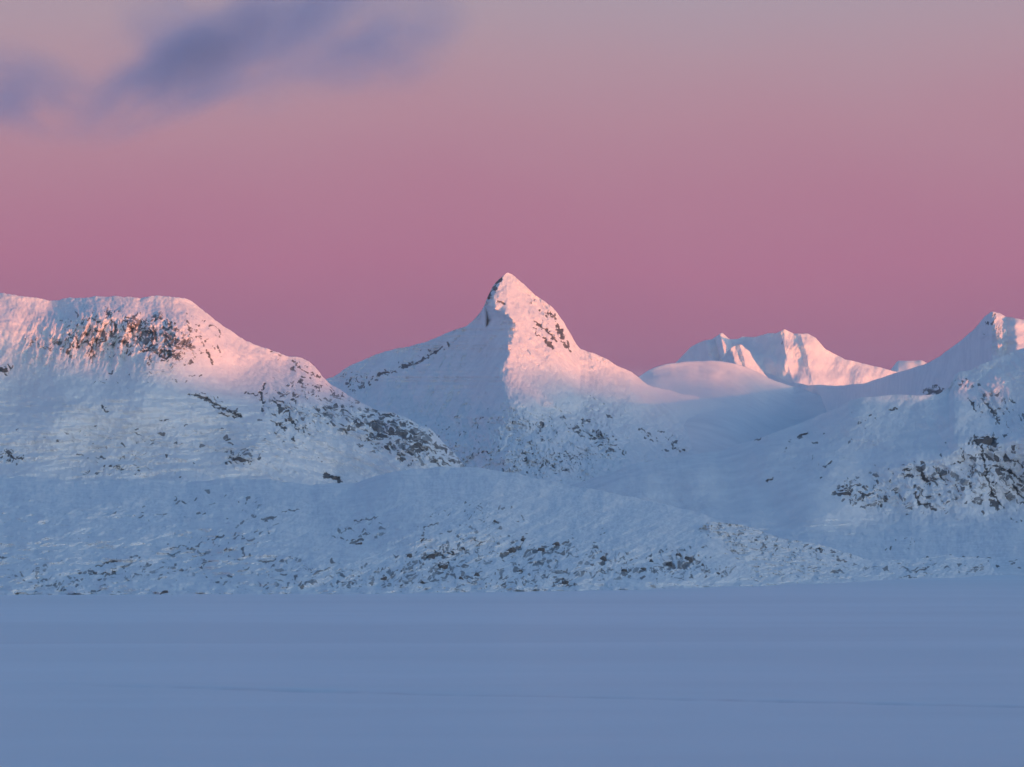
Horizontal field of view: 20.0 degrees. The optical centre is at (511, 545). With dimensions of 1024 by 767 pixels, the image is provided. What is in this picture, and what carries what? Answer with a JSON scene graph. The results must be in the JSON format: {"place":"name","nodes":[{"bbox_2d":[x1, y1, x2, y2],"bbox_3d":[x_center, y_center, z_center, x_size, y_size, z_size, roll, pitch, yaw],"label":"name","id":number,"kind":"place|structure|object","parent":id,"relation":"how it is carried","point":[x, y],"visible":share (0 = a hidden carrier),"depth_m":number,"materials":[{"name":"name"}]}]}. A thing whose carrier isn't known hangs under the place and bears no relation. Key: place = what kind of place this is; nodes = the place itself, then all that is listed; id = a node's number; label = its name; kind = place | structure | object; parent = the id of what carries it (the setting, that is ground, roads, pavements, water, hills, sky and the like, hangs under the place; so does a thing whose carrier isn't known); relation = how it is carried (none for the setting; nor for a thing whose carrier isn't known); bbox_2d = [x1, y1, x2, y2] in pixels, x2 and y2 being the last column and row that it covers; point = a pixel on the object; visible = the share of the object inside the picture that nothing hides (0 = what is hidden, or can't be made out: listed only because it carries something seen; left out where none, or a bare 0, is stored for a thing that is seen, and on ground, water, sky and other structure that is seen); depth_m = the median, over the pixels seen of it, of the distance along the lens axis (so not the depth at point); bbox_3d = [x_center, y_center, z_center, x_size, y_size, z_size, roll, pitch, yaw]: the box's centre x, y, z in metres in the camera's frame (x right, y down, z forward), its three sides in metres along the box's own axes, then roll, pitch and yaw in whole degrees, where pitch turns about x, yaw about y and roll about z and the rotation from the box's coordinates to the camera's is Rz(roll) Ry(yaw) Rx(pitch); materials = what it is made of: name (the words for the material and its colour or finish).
{"place":"outdoors","nodes":[
{"label":"outdoors","id":0,"kind":"place"},
{"bbox_2d":[0,293,464,484],"bbox_3d":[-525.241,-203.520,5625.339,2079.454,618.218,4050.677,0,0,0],"label":"mountain","id":1,"kind":"structure","parent":0,"point":[99,388],"depth_m":5224.63,"materials":[{"name":"white snow"}]},
{"bbox_2d":[0,366,6,371],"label":"boulder","id":2,"kind":"object","parent":1,"relation":"on","point":[2,369],"visible":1,"depth_m":5249.29,"materials":[{"name":"white"}]},
{"bbox_2d":[234,456,245,461],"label":"boulder","id":3,"kind":"object","parent":1,"relation":"on","point":[240,458],"visible":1,"depth_m":5055.10,"materials":[{"name":"white stone"}]},
{"bbox_2d":[329,475,337,479],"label":"boulder","id":4,"kind":"object","parent":1,"relation":"on","point":[333,477],"visible":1,"depth_m":5154.16,"materials":[{"name":"white"}]},
{"bbox_2d":[0,467,798,594],"bbox_3d":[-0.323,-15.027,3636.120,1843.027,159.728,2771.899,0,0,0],"label":"hill","id":5,"kind":"structure","parent":0,"point":[118,536],"depth_m":2841.44,"materials":[{"name":"white snow"}]},
{"bbox_2d":[259,558,274,561],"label":"boulder","id":6,"kind":"object","parent":5,"relation":"on","point":[265,560],"visible":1,"depth_m":2603.24,"materials":[{"name":"white"}]},
{"bbox_2d":[427,553,434,558],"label":"boulder","id":7,"kind":"object","parent":5,"relation":"on","point":[432,555],"visible":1,"depth_m":2681.73,"materials":[{"name":"white stone"}]},
{"bbox_2d":[438,561,447,568],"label":"boulder","id":8,"kind":"object","parent":5,"relation":"on","point":[443,564],"visible":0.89,"depth_m":2640.34,"materials":[{"name":"white"}]},
{"bbox_2d":[506,546,515,552],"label":"boulder","id":9,"kind":"object","parent":5,"relation":"on","point":[511,549],"visible":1,"depth_m":2787.54,"materials":[{"name":"white"}]},
{"bbox_2d":[684,556,692,561],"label":"boulder","id":10,"kind":"object","parent":5,"relation":"on","point":[689,559],"visible":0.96,"depth_m":2914.25,"materials":[{"name":"white stone"}]},
{"bbox_2d":[0,575,1023,766],"bbox_3d":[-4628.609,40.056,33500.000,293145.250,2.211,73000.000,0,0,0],"label":"lake","id":11,"kind":"structure","parent":0,"point":[928,672],"depth_m":884.91,"materials":[{"name":"white snow"}]},
{"bbox_2d":[0,0,1023,378],"label":"sky","id":12,"kind":"structure","parent":0,"point":[338,185],"materials":[{"name":"pink"}]},
{"bbox_2d":[326,273,730,485],"bbox_3d":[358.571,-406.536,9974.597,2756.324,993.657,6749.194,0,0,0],"label":"mountain","id":13,"kind":"structure","parent":0,"point":[512,377],"depth_m":9325.72,"materials":[{"name":"white snow"}]},
{"bbox_2d":[639,360,825,455],"bbox_3d":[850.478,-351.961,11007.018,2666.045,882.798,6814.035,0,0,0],"label":"hill","id":14,"kind":"structure","parent":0,"point":[761,405],"depth_m":11877.08,"materials":[{"name":"white snow"}]},
{"bbox_2d":[719,344,767,377],"bbox_3d":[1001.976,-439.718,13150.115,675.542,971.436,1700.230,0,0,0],"label":"mountain","id":15,"kind":"structure","parent":0,"point":[739,354],"depth_m":13312.26,"materials":[{"name":"white snow"}]},
{"bbox_2d":[676,329,896,385],"bbox_3d":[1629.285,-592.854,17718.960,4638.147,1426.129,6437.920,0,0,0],"label":"mountain","id":16,"kind":"structure","parent":0,"point":[804,358],"depth_m":17558.38,"materials":[{"name":"white snow"}]},
{"bbox_2d":[570,348,1023,574],"bbox_3d":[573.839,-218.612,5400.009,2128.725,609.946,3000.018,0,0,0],"label":"mountain","id":17,"kind":"structure","parent":0,"point":[878,456],"depth_m":5024.31,"materials":[{"name":"white snow"}]},
{"bbox_2d":[836,487,850,494],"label":"boulder","id":18,"kind":"object","parent":17,"relation":"on","point":[844,491],"visible":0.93,"depth_m":4885.58,"materials":[{"name":"white"}]},
{"bbox_2d":[974,435,991,444],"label":"boulder","id":19,"kind":"object","parent":17,"relation":"on","point":[986,439],"visible":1,"depth_m":5059.94,"materials":[{"name":"white"}]},
{"bbox_2d":[662,522,1001,588],"bbox_3d":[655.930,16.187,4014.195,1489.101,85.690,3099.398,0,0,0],"label":"hill","id":20,"kind":"structure","parent":0,"point":[773,560],"depth_m":3310.44,"materials":[{"name":"white snow"}]},
{"bbox_2d":[764,312,1023,411],"bbox_3d":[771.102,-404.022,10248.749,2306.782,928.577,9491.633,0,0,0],"label":"mountain","id":21,"kind":"structure","parent":0,"point":[992,336],"depth_m":7082.06,"materials":[{"name":"white snow"}]},
{"bbox_2d":[891,360,925,371],"bbox_3d":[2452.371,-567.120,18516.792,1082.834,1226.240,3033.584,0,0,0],"label":"mountain","id":22,"kind":"structure","parent":0,"point":[898,366],"depth_m":18473.02,"materials":[{"name":"white snow"}]}
]}

